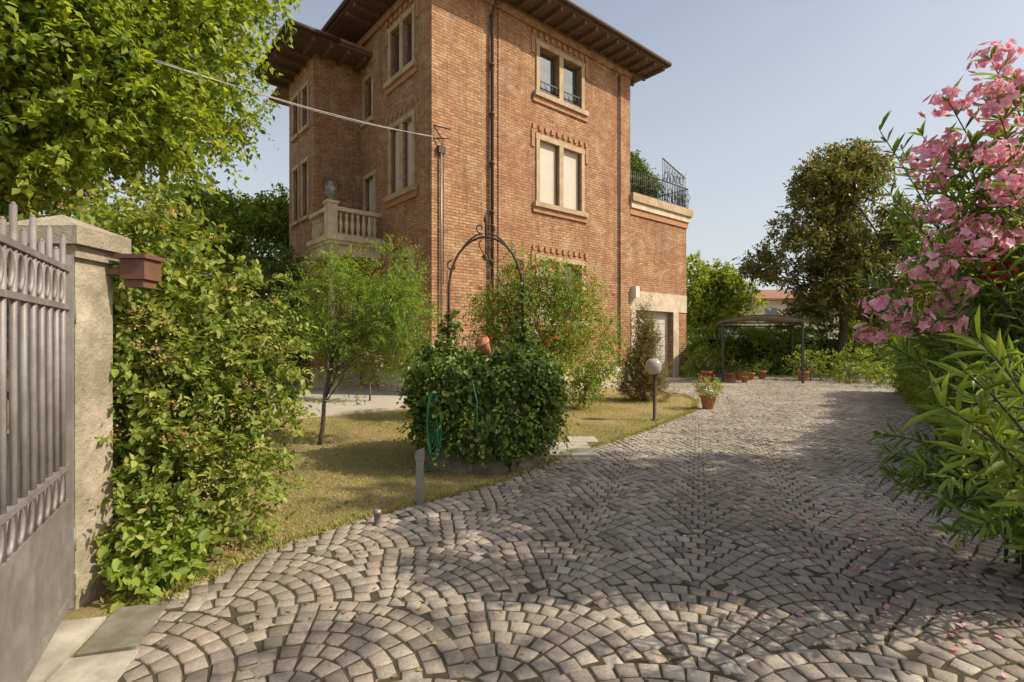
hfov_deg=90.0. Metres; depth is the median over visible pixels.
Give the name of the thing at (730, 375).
potted plant
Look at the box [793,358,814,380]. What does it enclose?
potted plant
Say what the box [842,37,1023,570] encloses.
oleander bush
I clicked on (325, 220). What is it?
balcony
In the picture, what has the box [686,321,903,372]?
hedge
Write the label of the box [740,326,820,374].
box hedge
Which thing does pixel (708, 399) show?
potted plant
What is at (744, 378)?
potted plant
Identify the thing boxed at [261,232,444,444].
feathery tree
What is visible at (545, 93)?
window and trim
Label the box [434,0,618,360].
downpipe and cables
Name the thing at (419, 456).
bollard light
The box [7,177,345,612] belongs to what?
honeysuckle bush
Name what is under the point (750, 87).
sky
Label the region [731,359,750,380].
potted plant
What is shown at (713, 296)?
plane tree
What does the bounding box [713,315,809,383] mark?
carport canopy
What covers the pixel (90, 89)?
linden tree
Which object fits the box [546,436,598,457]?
stone slab
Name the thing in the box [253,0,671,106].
roof and eaves
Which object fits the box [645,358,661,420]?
globe garden lamp
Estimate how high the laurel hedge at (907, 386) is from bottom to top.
2.450 m
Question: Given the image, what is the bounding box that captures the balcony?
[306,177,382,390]
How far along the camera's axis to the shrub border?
20.99 m
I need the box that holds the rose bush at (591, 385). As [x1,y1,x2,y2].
[563,349,622,410]
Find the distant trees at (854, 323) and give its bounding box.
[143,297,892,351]
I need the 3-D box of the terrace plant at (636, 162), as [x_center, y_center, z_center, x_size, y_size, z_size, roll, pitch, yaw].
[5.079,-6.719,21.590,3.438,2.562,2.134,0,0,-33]
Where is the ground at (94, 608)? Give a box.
[7,359,692,681]
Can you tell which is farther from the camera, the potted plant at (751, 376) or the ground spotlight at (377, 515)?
the potted plant at (751, 376)
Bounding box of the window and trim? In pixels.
[290,0,692,391]
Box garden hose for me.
[424,380,477,471]
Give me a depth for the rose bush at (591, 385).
11.92 m
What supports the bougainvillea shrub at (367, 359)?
on the ground at (94, 608)
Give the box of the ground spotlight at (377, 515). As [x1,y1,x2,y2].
[373,509,380,524]
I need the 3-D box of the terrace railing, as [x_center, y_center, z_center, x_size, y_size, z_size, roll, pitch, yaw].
[6.247,-6.795,23.376,3.337,1.951,6.599,0,0,0]
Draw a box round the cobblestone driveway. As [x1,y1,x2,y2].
[117,372,1023,681]
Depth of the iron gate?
2.44 m
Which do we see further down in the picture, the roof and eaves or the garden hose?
the garden hose
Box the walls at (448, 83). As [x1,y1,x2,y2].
[289,0,685,387]
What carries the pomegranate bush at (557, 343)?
on the ground at (94, 608)
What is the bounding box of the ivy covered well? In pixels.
[391,212,578,480]
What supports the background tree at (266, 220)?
on the ground at (94, 608)
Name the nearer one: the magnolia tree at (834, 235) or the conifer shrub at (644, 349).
the conifer shrub at (644, 349)
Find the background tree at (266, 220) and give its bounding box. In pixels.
[139,163,288,370]
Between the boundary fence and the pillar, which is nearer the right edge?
the boundary fence
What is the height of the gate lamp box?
0.210 m
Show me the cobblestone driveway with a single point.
(699, 636)
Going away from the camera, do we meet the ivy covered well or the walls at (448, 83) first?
the ivy covered well
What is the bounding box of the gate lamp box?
[106,254,165,288]
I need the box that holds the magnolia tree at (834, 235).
[731,136,963,373]
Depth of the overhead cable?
9.66 m
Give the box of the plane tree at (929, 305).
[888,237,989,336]
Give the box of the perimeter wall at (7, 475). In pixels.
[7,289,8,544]
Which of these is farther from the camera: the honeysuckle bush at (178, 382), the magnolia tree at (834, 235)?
the magnolia tree at (834, 235)
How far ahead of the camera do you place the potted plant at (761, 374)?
21.39 m
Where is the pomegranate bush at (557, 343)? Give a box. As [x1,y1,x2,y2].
[451,240,635,392]
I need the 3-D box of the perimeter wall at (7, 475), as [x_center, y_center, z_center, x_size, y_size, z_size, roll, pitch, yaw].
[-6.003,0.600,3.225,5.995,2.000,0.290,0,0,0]
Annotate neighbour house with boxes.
[718,290,838,338]
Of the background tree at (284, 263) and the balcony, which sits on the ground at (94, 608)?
the background tree at (284, 263)
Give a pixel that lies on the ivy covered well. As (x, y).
(520, 386)
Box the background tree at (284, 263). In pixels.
[193,239,350,377]
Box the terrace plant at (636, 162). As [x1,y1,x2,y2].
[630,149,663,198]
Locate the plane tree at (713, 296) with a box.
[686,250,770,338]
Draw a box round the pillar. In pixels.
[7,215,130,609]
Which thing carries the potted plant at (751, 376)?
on the cobblestone driveway
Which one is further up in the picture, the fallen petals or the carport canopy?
the carport canopy
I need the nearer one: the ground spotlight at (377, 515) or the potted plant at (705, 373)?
the ground spotlight at (377, 515)
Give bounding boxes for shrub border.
[678,328,897,387]
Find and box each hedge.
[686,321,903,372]
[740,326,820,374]
[889,321,989,468]
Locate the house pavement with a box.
[226,376,700,420]
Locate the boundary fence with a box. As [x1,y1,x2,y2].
[686,332,838,353]
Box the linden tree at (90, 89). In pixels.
[0,0,300,428]
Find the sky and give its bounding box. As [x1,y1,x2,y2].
[31,0,1023,336]
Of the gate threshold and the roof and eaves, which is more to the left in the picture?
the gate threshold
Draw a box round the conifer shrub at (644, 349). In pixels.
[612,296,680,401]
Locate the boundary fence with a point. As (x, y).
(737, 333)
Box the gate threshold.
[27,601,167,681]
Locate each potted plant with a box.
[692,371,723,409]
[694,357,717,380]
[719,360,738,380]
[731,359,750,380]
[734,364,755,382]
[742,359,762,379]
[753,358,774,378]
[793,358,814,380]
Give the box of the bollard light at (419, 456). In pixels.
[413,447,425,506]
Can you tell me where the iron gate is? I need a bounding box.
[0,202,75,681]
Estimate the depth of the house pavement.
13.57 m
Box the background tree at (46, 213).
[21,174,190,328]
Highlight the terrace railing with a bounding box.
[629,158,689,207]
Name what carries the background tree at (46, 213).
on the ground at (94, 608)
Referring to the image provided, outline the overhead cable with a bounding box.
[155,59,435,137]
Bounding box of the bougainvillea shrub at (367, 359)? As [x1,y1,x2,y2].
[326,303,408,400]
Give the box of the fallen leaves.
[158,422,1022,681]
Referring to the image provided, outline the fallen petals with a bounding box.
[652,458,1010,676]
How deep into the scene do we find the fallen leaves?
3.45 m
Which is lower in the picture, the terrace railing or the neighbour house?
the neighbour house

